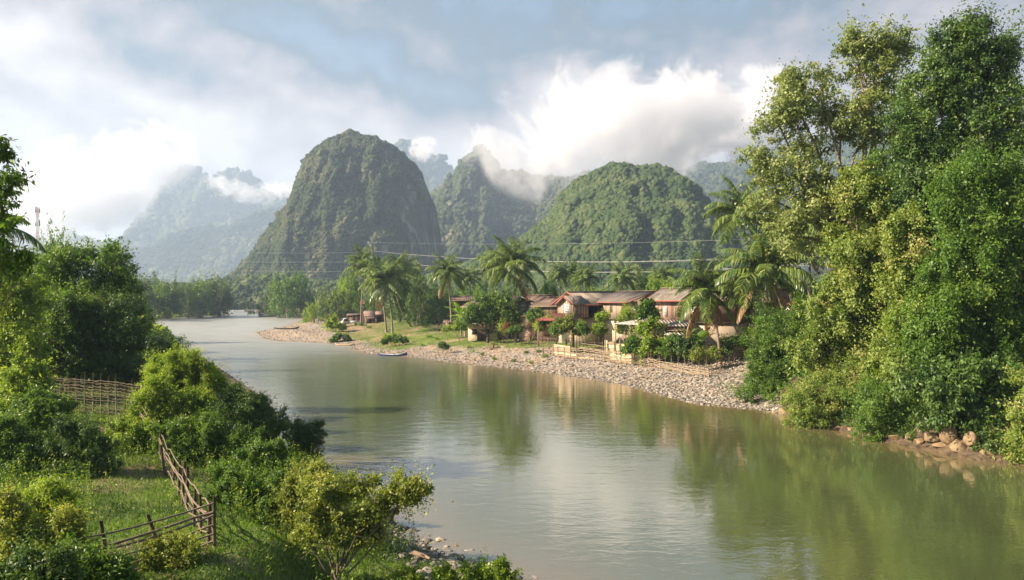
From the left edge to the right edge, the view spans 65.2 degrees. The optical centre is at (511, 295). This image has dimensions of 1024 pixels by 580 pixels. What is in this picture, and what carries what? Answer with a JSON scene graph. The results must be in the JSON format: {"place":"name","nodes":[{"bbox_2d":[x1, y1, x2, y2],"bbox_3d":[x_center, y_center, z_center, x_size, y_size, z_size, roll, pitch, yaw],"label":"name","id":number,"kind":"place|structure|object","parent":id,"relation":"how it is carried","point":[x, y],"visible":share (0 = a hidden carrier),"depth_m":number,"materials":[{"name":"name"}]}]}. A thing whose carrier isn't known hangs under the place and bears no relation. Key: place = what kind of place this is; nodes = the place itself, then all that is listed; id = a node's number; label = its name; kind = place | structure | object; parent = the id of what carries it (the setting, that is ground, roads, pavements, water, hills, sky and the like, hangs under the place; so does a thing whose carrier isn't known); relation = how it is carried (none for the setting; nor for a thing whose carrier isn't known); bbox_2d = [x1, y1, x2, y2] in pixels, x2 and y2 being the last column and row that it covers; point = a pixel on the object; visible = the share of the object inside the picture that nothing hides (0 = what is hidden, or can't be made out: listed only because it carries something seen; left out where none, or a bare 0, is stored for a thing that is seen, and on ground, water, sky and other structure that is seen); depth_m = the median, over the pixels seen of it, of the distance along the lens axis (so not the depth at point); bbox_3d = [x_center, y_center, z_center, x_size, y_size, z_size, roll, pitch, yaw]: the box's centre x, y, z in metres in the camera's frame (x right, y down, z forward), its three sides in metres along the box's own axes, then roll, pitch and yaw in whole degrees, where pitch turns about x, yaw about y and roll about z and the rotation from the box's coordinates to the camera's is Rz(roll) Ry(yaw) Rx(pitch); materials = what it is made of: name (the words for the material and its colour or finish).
{"place":"outdoors","nodes":[
{"label":"outdoors","id":0,"kind":"place"},
{"bbox_2d":[16,230,124,250],"bbox_3d":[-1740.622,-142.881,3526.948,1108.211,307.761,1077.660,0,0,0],"label":"ridge","id":1,"kind":"structure","parent":0,"point":[46,239],"depth_m":3549.73,"materials":[{"name":"stone"}]},
{"bbox_2d":[10,228,151,278],"bbox_3d":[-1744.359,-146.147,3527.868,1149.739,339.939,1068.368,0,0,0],"label":"hill forest","id":2,"kind":"object","parent":1,"relation":"on","point":[68,232],"visible":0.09,"depth_m":3553.68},
{"bbox_2d":[125,172,285,243],"bbox_3d":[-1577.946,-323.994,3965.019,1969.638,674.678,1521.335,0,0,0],"label":"mountain","id":3,"kind":"structure","parent":0,"point":[221,210],"depth_m":3792.58,"materials":[{"name":"stone"}]},
{"bbox_2d":[116,164,290,245],"bbox_3d":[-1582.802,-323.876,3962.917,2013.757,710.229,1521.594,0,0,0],"label":"hill forest","id":4,"kind":"object","parent":3,"relation":"on","point":[189,217],"visible":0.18,"depth_m":3820.77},
{"bbox_2d":[139,210,275,279],"bbox_3d":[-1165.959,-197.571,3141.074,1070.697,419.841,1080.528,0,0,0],"label":"ridge","id":5,"kind":"structure","parent":0,"point":[169,263],"depth_m":2956.98,"materials":[{"name":"plant"}]},
{"bbox_2d":[78,205,284,282],"bbox_3d":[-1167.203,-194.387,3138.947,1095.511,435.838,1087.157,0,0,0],"label":"hill forest","id":6,"kind":"object","parent":5,"relation":"on","point":[243,232],"visible":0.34,"depth_m":2935.18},
{"bbox_2d":[252,137,441,274],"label":"karst hill","id":7,"kind":"structure","parent":0,"point":[420,225],"depth_m":892.85,"materials":[{"name":"stone"}]},
{"bbox_2d":[222,128,444,280],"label":"hill forest","id":8,"kind":"object","parent":7,"relation":"on","point":[373,199],"visible":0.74,"depth_m":858.23,"materials":[{"name":"green plant"}]},
{"bbox_2d":[232,279,490,309],"bbox_3d":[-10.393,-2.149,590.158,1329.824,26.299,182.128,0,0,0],"label":"valley foothills","id":9,"kind":"structure","parent":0,"point":[246,299],"depth_m":517.16,"materials":[{"name":"plant"}]},
{"bbox_2d":[90,271,823,309],"bbox_3d":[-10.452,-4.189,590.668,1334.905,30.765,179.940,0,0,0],"label":"hill forest","id":10,"kind":"object","parent":9,"relation":"on","point":[248,286],"visible":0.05,"depth_m":562.56,"materials":[{"name":"green plant"}]},
{"bbox_2d":[402,146,447,188],"bbox_3d":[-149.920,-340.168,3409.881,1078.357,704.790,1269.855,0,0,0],"label":"blue peak","id":11,"kind":"structure","parent":0,"point":[430,174],"depth_m":3474.51,"materials":[{"name":"stone"}]},
{"bbox_2d":[393,139,454,192],"bbox_3d":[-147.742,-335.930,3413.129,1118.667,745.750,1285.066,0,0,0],"label":"hill forest","id":12,"kind":"object","parent":11,"relation":"on","point":[434,181],"visible":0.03,"depth_m":3496.99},
{"bbox_2d":[437,148,568,259],"bbox_3d":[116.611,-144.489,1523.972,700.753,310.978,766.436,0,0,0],"label":"peak","id":13,"kind":"structure","parent":0,"point":[481,157],"depth_m":1419.93,"materials":[{"name":"plant"}]},
{"bbox_2d":[430,144,592,263],"bbox_3d":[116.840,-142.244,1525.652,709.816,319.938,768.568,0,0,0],"label":"hill forest","id":14,"kind":"object","parent":13,"relation":"on","point":[453,186],"visible":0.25,"depth_m":1415.24,"materials":[{"name":"green plant"}]},
{"bbox_2d":[0,0,1023,242],"label":"sky","id":15,"kind":"structure","parent":0,"point":[104,100],"materials":[{"name":"white"}]},
{"bbox_2d":[1,257,1023,579],"bbox_3d":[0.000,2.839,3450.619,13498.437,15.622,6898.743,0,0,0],"label":"ground","id":16,"kind":"structure","parent":0,"point":[361,335],"depth_m":46.32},
{"bbox_2d":[0,190,45,291],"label":"coconut palm","id":17,"kind":"object","parent":16,"relation":"on","point":[30,238],"visible":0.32,"depth_m":39.16,"materials":[{"name":"green plant"}]},
{"bbox_2d":[0,401,57,482],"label":"garden shrub","id":18,"kind":"object","parent":16,"relation":"on","point":[12,438],"visible":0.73,"depth_m":30.64,"materials":[{"name":"green plant"}]},
{"bbox_2d":[0,134,65,309],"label":"overhanging branch tree","id":19,"kind":"object","parent":16,"relation":"on","point":[24,257],"visible":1,"depth_m":14.47,"materials":[{"name":"green plant"}]},
{"bbox_2d":[0,341,67,414],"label":"cassava shrub","id":20,"kind":"object","parent":16,"relation":"on","point":[16,378],"visible":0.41,"depth_m":41.52,"materials":[{"name":"green plant"}]},
{"bbox_2d":[0,238,77,393],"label":"dense tree","id":21,"kind":"object","parent":16,"relation":"on","point":[21,310],"visible":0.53,"depth_m":49.38,"materials":[{"name":"green plant"}]},
{"bbox_2d":[0,521,93,579],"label":"garden shrub","id":22,"kind":"object","parent":16,"relation":"on","point":[35,563],"visible":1,"depth_m":15.33,"materials":[{"name":"green plant"}]},
{"bbox_2d":[0,380,103,445],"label":"cassava shrub","id":23,"kind":"object","parent":16,"relation":"on","point":[39,408],"visible":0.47,"depth_m":35.66,"materials":[{"name":"green plant"}]},
{"bbox_2d":[0,478,110,564],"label":"weedy shrub","id":24,"kind":"object","parent":16,"relation":"on","point":[15,510],"visible":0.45,"depth_m":18.30,"materials":[{"name":"green plant"}]},
{"bbox_2d":[18,472,98,533],"bbox_3d":[-11.912,6.141,20.450,2.438,3.189,1.989,0,0,-28],"label":"weed stand","id":25,"kind":"object","parent":16,"relation":"on","point":[47,494],"visible":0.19,"depth_m":20.31,"materials":[{"name":"green plant"}]},
{"bbox_2d":[1,409,130,478],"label":"garden shrub","id":26,"kind":"object","parent":16,"relation":"on","point":[90,442],"visible":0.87,"depth_m":30.62,"materials":[{"name":"green plant"}]},
{"bbox_2d":[36,276,107,393],"bbox_3d":[-31.581,3.865,54.874,9.347,10.407,6.642,0,0,0],"label":"dense tree","id":27,"kind":"object","parent":16,"relation":"on","point":[66,367],"visible":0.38,"depth_m":54.13,"materials":[{"name":"green plant"}]},
{"bbox_2d":[22,227,152,317],"bbox_3d":[-32.270,0.911,59.769,10.145,12.335,7.067,0,0,-21],"label":"broadleaf tree","id":28,"kind":"object","parent":16,"relation":"on","point":[111,277],"visible":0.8,"depth_m":59.39,"materials":[{"name":"green plant"}]},
{"bbox_2d":[39,528,145,579],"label":"cassava shrub","id":29,"kind":"object","parent":16,"relation":"on","point":[112,566],"visible":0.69,"depth_m":16.38,"materials":[{"name":"green plant"}]},
{"bbox_2d":[52,369,140,417],"bbox_3d":[-24.188,5.791,46.013,7.816,2.993,0.147,0,0,15],"label":"woven fence","id":30,"kind":"object","parent":16,"relation":"on","point":[101,391],"visible":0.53,"depth_m":45.86,"materials":[{"name":"brown wood"}]},
{"bbox_2d":[54,285,165,393],"bbox_3d":[-28.390,4.241,55.833,8.063,10.244,7.722,0,0,38],"label":"dense tree","id":31,"kind":"object","parent":16,"relation":"on","point":[116,333],"visible":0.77,"depth_m":55.11,"materials":[{"name":"green plant"}]},
{"bbox_2d":[22,496,215,570],"bbox_3d":[-9.652,6.369,20.044,0.402,1.854,4.814,0,0,40],"label":"bamboo rail fence","id":32,"kind":"object","parent":16,"relation":"on","point":[150,522],"visible":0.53,"depth_m":20.60,"materials":[{"name":"brown wood"}]},
{"bbox_2d":[98,406,164,453],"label":"garden shrub","id":33,"kind":"object","parent":16,"relation":"on","point":[123,428],"visible":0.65,"depth_m":34.81,"materials":[{"name":"green plant"}]},
{"bbox_2d":[119,332,193,368],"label":"drooping shrub","id":34,"kind":"object","parent":16,"relation":"on","point":[152,343],"visible":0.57,"depth_m":50.69,"materials":[{"name":"green plant"}]},
{"bbox_2d":[148,274,187,318],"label":"broadleaf tree","id":35,"kind":"object","parent":16,"relation":"on","point":[176,293],"visible":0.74,"depth_m":311.20,"materials":[{"name":"green plant"}]},
{"bbox_2d":[120,364,217,432],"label":"weedy shrub","id":36,"kind":"object","parent":16,"relation":"on","point":[157,394],"visible":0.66,"depth_m":42.55,"materials":[{"name":"green plant"}]},
{"bbox_2d":[129,521,211,573],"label":"fence bush","id":37,"kind":"object","parent":16,"relation":"on","point":[177,549],"visible":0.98,"depth_m":20.28,"materials":[{"name":"green plant"}]},
{"bbox_2d":[140,406,211,541],"bbox_3d":[-14.119,6.397,32.343,0.341,1.981,23.817,0,0,-29],"label":"pole fence","id":38,"kind":"object","parent":16,"relation":"on","point":[184,485],"visible":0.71,"depth_m":26.25,"materials":[{"name":"brown wood"}]},
{"bbox_2d":[129,346,237,416],"bbox_3d":[-18.749,5.735,45.679,5.973,6.297,3.714,0,0,0],"label":"weedy shrub","id":39,"kind":"object","parent":16,"relation":"on","point":[154,359],"visible":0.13,"depth_m":45.61,"materials":[{"name":"green plant"}]},
{"bbox_2d":[141,341,228,416],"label":"reed clump","id":40,"kind":"object","parent":16,"relation":"on","point":[209,375],"visible":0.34,"depth_m":44.88,"materials":[{"name":"plant"}]},
{"bbox_2d":[162,267,219,317],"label":"broadleaf tree","id":41,"kind":"object","parent":16,"relation":"on","point":[199,301],"visible":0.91,"depth_m":319.02,"materials":[{"name":"green plant"}]},
{"bbox_2d":[143,401,270,468],"bbox_3d":[-12.983,6.442,34.525,6.030,3.875,2.867,0,0,0],"label":"feathery shrub","id":42,"kind":"object","parent":16,"relation":"on","point":[200,439],"visible":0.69,"depth_m":34.15,"materials":[{"name":"green plant"}]},
{"bbox_2d":[203,268,236,316],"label":"broadleaf tree","id":43,"kind":"object","parent":16,"relation":"on","point":[217,305],"visible":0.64,"depth_m":336.13,"materials":[{"name":"green plant"}]},
{"bbox_2d":[0,390,461,579],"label":"grass","id":44,"kind":"structure","parent":16,"relation":"on","point":[151,499],"depth_m":24.46,"materials":[{"name":"green plant"}]},
{"bbox_2d":[196,456,288,528],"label":"weedy shrub","id":45,"kind":"object","parent":16,"relation":"on","point":[220,473],"visible":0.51,"depth_m":26.67,"materials":[{"name":"green plant"}]},
{"bbox_2d":[0,377,491,579],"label":"weeds","id":46,"kind":"object","parent":16,"relation":"on","point":[46,468],"visible":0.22,"depth_m":28.28,"materials":[{"name":"green plant"}]},
{"bbox_2d":[207,372,299,451],"bbox_3d":[-12.349,6.099,38.051,4.296,4.826,3.428,0,0,-24],"label":"round bush","id":47,"kind":"object","parent":16,"relation":"on","point":[257,411],"visible":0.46,"depth_m":37.55,"materials":[{"name":"green plant"}]},
{"bbox_2d":[217,431,295,487],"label":"weedy shrub","id":48,"kind":"object","parent":16,"relation":"on","point":[258,454],"visible":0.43,"depth_m":30.28,"materials":[{"name":"green plant"}]},
{"bbox_2d":[260,266,305,317],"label":"broadleaf tree","id":49,"kind":"object","parent":16,"relation":"on","point":[286,297],"visible":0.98,"depth_m":320.36,"materials":[{"name":"green plant"}]},
{"bbox_2d":[260,454,347,540],"bbox_3d":[-6.969,7.008,26.500,3.173,3.584,2.188,0,0,0],"label":"weedy shrub","id":50,"kind":"object","parent":16,"relation":"on","point":[319,466],"visible":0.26,"depth_m":26.16,"materials":[{"name":"green plant"}]},
{"bbox_2d":[281,410,329,462],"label":"shrub","id":51,"kind":"object","parent":16,"relation":"on","point":[305,439],"visible":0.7,"depth_m":41.31,"materials":[{"name":"green plant"}]},
{"bbox_2d":[318,287,353,320],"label":"broadleaf tree","id":52,"kind":"object","parent":16,"relation":"on","point":[340,312],"visible":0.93,"depth_m":204.24,"materials":[{"name":"green plant"}]},
{"bbox_2d":[277,458,436,579],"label":"golden tree","id":53,"kind":"object","parent":16,"relation":"on","point":[324,505],"visible":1,"depth_m":22.30,"materials":[{"name":"green plant"}]},
{"bbox_2d":[341,243,384,323],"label":"coconut palm","id":54,"kind":"object","parent":16,"relation":"on","point":[353,259],"visible":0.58,"depth_m":170.93,"materials":[{"name":"green plant"}]},
{"bbox_2d":[353,253,396,331],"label":"coconut palm","id":55,"kind":"object","parent":16,"relation":"on","point":[359,271],"visible":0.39,"depth_m":159.41,"materials":[{"name":"green plant"}]},
{"bbox_2d":[358,257,413,332],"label":"coconut palm","id":56,"kind":"object","parent":16,"relation":"on","point":[387,281],"visible":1,"depth_m":154.41,"materials":[{"name":"green plant"}]},
{"bbox_2d":[392,259,440,326],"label":"broadleaf tree","id":57,"kind":"object","parent":16,"relation":"on","point":[416,299],"visible":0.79,"depth_m":168.26,"materials":[{"name":"green plant"}]},
{"bbox_2d":[421,279,453,328],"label":"broadleaf tree","id":58,"kind":"object","parent":16,"relation":"on","point":[442,301],"visible":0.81,"depth_m":161.31,"materials":[{"name":"green plant"}]},
{"bbox_2d":[424,252,465,331],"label":"coconut palm","id":59,"kind":"object","parent":16,"relation":"on","point":[453,273],"visible":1,"depth_m":149.24,"materials":[{"name":"green plant"}]},
{"bbox_2d":[344,509,551,579],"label":"shore stones","id":60,"kind":"object","parent":16,"relation":"on","point":[452,558],"visible":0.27,"depth_m":27.04,"materials":[{"name":"grey stone"}]},
{"bbox_2d":[384,551,530,579],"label":"weedy shrub","id":61,"kind":"object","parent":16,"relation":"on","point":[497,570],"visible":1,"depth_m":22.39,"materials":[{"name":"green plant"}]},
{"bbox_2d":[453,281,529,342],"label":"spreading tree","id":62,"kind":"object","parent":16,"relation":"on","point":[490,308],"visible":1,"depth_m":123.16,"materials":[{"name":"green plant"}]},
{"bbox_2d":[481,234,546,341],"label":"coconut palm","id":63,"kind":"object","parent":16,"relation":"on","point":[516,265],"visible":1,"depth_m":123.49,"materials":[{"name":"green plant"}]},
{"bbox_2d":[255,322,782,414],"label":"river stones","id":64,"kind":"object","parent":16,"relation":"on","point":[720,400],"visible":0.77,"depth_m":85.34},
{"bbox_2d":[319,319,746,356],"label":"grass","id":65,"kind":"structure","parent":16,"relation":"on","point":[400,345],"depth_m":138.38,"materials":[{"name":"green plant"}]},
{"bbox_2d":[531,297,558,341],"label":"wooden house","id":66,"kind":"structure","parent":16,"relation":"on","point":[545,303],"depth_m":119.47,"materials":[{"name":"brown wood"}]},
{"bbox_2d":[537,291,615,346],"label":"wooden house","id":67,"kind":"structure","parent":16,"relation":"on","point":[585,303],"depth_m":110.60,"materials":[{"name":"brown wood"}]},
{"bbox_2d":[569,262,601,290],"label":"coconut palm","id":68,"kind":"object","parent":16,"relation":"on","point":[585,277],"visible":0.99,"depth_m":184.08,"materials":[{"name":"green plant"}]},
{"bbox_2d":[553,339,631,364],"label":"bamboo fence","id":69,"kind":"object","parent":16,"relation":"on","point":[627,359],"visible":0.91,"depth_m":98.43,"materials":[{"name":"beige wood"}]},
{"bbox_2d":[588,309,611,353],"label":"garden tree","id":70,"kind":"object","parent":16,"relation":"on","point":[598,328],"visible":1,"depth_m":101.64,"materials":[{"name":"green plant"}]},
{"bbox_2d":[604,260,638,291],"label":"coconut palm","id":71,"kind":"object","parent":16,"relation":"on","point":[623,276],"visible":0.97,"depth_m":168.88,"materials":[{"name":"green plant"}]},
{"bbox_2d":[611,300,635,341],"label":"broadleaf tree","id":72,"kind":"object","parent":16,"relation":"on","point":[625,314],"visible":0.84,"depth_m":102.58,"materials":[{"name":"green plant"}]},
{"bbox_2d":[594,290,656,343],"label":"wooden house","id":73,"kind":"structure","parent":16,"relation":"on","point":[612,302],"depth_m":108.58,"materials":[{"name":"paint"}]},
{"bbox_2d":[633,298,663,337],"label":"papaya tree","id":74,"kind":"object","parent":16,"relation":"on","point":[647,307],"visible":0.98,"depth_m":91.58,"materials":[{"name":"green plant"}]},
{"bbox_2d":[633,331,664,365],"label":"cassava bush","id":75,"kind":"object","parent":16,"relation":"on","point":[650,344],"visible":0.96,"depth_m":89.47,"materials":[{"name":"green plant"}]},
{"bbox_2d":[630,315,669,363],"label":"papaya tree","id":76,"kind":"object","parent":16,"relation":"on","point":[646,327],"visible":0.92,"depth_m":90.74,"materials":[{"name":"green plant"}]},
{"bbox_2d":[670,331,707,364],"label":"garden shrub","id":77,"kind":"object","parent":16,"relation":"on","point":[690,343],"visible":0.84,"depth_m":86.71,"materials":[{"name":"green plant"}]},
{"bbox_2d":[648,287,749,357],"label":"wooden house","id":78,"kind":"structure","parent":16,"relation":"on","point":[666,300],"depth_m":92.86,"materials":[{"name":"brown wood"}]},
{"bbox_2d":[683,343,724,368],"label":"garden shrub","id":79,"kind":"object","parent":16,"relation":"on","point":[714,353],"visible":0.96,"depth_m":83.23,"materials":[{"name":"green plant"}]},
{"bbox_2d":[668,252,746,365],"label":"coconut palm","id":80,"kind":"object","parent":16,"relation":"on","point":[702,297],"visible":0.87,"depth_m":84.26,"materials":[{"name":"green plant"}]},
{"bbox_2d":[702,175,766,262],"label":"coconut palm","id":81,"kind":"object","parent":16,"relation":"on","point":[724,220],"visible":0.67,"depth_m":96.10,"materials":[{"name":"green plant"}]},
{"bbox_2d":[719,324,750,360],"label":"garden shrub","id":82,"kind":"object","parent":16,"relation":"on","point":[726,343],"visible":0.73,"depth_m":87.11,"materials":[{"name":"green plant"}]},
{"bbox_2d":[714,288,814,409],"bbox_3d":[21.677,5.238,65.781,9.567,11.691,7.478,0,0,0],"label":"riverside bush","id":83,"kind":"object","parent":16,"relation":"on","point":[769,357],"visible":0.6,"depth_m":64.67,"materials":[{"name":"green plant"}]},
{"bbox_2d":[744,288,790,350],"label":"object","id":84,"kind":"structure","parent":16,"relation":"on","point":[750,310],"depth_m":92.54,"materials":[{"name":"green plant"}]},
{"bbox_2d":[714,216,826,323],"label":"coconut palm","id":85,"kind":"object","parent":16,"relation":"on","point":[755,275],"visible":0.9,"depth_m":78.62,"materials":[{"name":"green plant"}]},
{"bbox_2d":[761,194,836,297],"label":"coconut palm","id":86,"kind":"object","parent":16,"relation":"on","point":[810,226],"visible":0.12,"depth_m":83.86,"materials":[{"name":"green plant"}]},
{"bbox_2d":[768,354,867,428],"bbox_3d":[22.253,7.584,55.075,8.494,7.148,5.847,0,0,-21],"label":"riverside bush","id":87,"kind":"object","parent":16,"relation":"on","point":[810,408],"visible":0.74,"depth_m":54.38,"materials":[{"name":"green plant"}]},
{"bbox_2d":[729,3,930,292],"bbox_3d":[25.871,-8.729,63.594,16.191,28.651,11.396,0,0,-24],"label":"broadleaf tree","id":88,"kind":"object","parent":16,"relation":"on","point":[883,50],"visible":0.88,"depth_m":62.47,"materials":[{"name":"green plant"}]},
{"bbox_2d":[774,154,913,381],"bbox_3d":[24.802,-0.932,58.336,11.104,18.391,7.684,0,0,-12],"label":"vine covered tree","id":89,"kind":"object","parent":16,"relation":"on","point":[844,289],"visible":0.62,"depth_m":57.17,"materials":[{"name":"green plant"}]},
{"bbox_2d":[831,362,919,441],"bbox_3d":[23.351,7.373,49.962,6.441,6.491,5.264,0,0,0],"label":"riverside bush","id":90,"kind":"object","parent":16,"relation":"on","point":[872,407],"visible":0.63,"depth_m":49.35,"materials":[{"name":"green plant"}]},
{"bbox_2d":[828,92,945,290],"bbox_3d":[28.808,-4.702,59.621,9.410,21.194,8.488,0,0,34],"label":"vine covered tree","id":91,"kind":"object","parent":16,"relation":"on","point":[879,166],"visible":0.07,"depth_m":58.89,"materials":[{"name":"green plant"}]},
{"bbox_2d":[775,296,1023,441],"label":"undergrowth","id":92,"kind":"object","parent":16,"relation":"on","point":[986,408],"visible":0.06,"depth_m":48.97,"materials":[{"name":"green plant"}]},
{"bbox_2d":[815,376,1022,457],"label":"hanging weeds","id":93,"kind":"object","parent":16,"relation":"on","point":[903,431],"visible":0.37,"depth_m":44.74,"materials":[{"name":"green plant"}]},
{"bbox_2d":[847,135,1023,410],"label":"vine covered tree","id":94,"kind":"object","parent":16,"relation":"on","point":[979,250],"visible":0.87,"depth_m":47.51,"materials":[{"name":"green plant"}]},
{"bbox_2d":[845,198,939,399],"bbox_3d":[25.363,0.448,51.450,6.452,13.544,5.839,0,0,-24],"label":"pale vine thicket","id":95,"kind":"object","parent":94,"relation":"attached to","point":[900,243],"visible":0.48,"depth_m":51.02,"materials":[{"name":"green plant"}]},
{"bbox_2d":[856,0,1023,337],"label":"ivy tree","id":96,"kind":"object","parent":16,"relation":"on","point":[963,59],"visible":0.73,"depth_m":54.08,"materials":[{"name":"green plant"}]},
{"bbox_2d":[873,338,1023,444],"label":"bush","id":97,"kind":"object","parent":16,"relation":"on","point":[949,391],"visible":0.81,"depth_m":45.15,"materials":[{"name":"green plant"}]},
{"bbox_2d":[987,360,1023,465],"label":"riverside bush","id":98,"kind":"object","parent":16,"relation":"on","point":[1014,437],"visible":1,"depth_m":42.53,"materials":[{"name":"green plant"}]},
{"bbox_2d":[155,310,1023,579],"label":"river","id":99,"kind":"structure","parent":0,"point":[543,476],"depth_m":40.02,"materials":[{"name":"liquid"}]},
{"bbox_2d":[520,169,738,289],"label":"round wooded hill","id":100,"kind":"structure","parent":0,"point":[631,238],"depth_m":550.75,"materials":[{"name":"green plant"}]},
{"bbox_2d":[447,161,764,294],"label":"hill forest","id":101,"kind":"object","parent":100,"relation":"on","point":[555,232],"visible":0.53,"depth_m":575.25,"materials":[{"name":"green plant"}]},
{"bbox_2d":[680,127,889,276],"bbox_3d":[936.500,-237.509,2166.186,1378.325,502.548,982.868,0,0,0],"label":"dark right mountain","id":102,"kind":"structure","parent":0,"point":[720,178],"depth_m":2083.37,"materials":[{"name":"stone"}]},
{"bbox_2d":[673,121,935,274],"bbox_3d":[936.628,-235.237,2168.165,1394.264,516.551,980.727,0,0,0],"label":"hill forest","id":103,"kind":"object","parent":102,"relation":"on","point":[707,168],"visible":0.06,"depth_m":2135.47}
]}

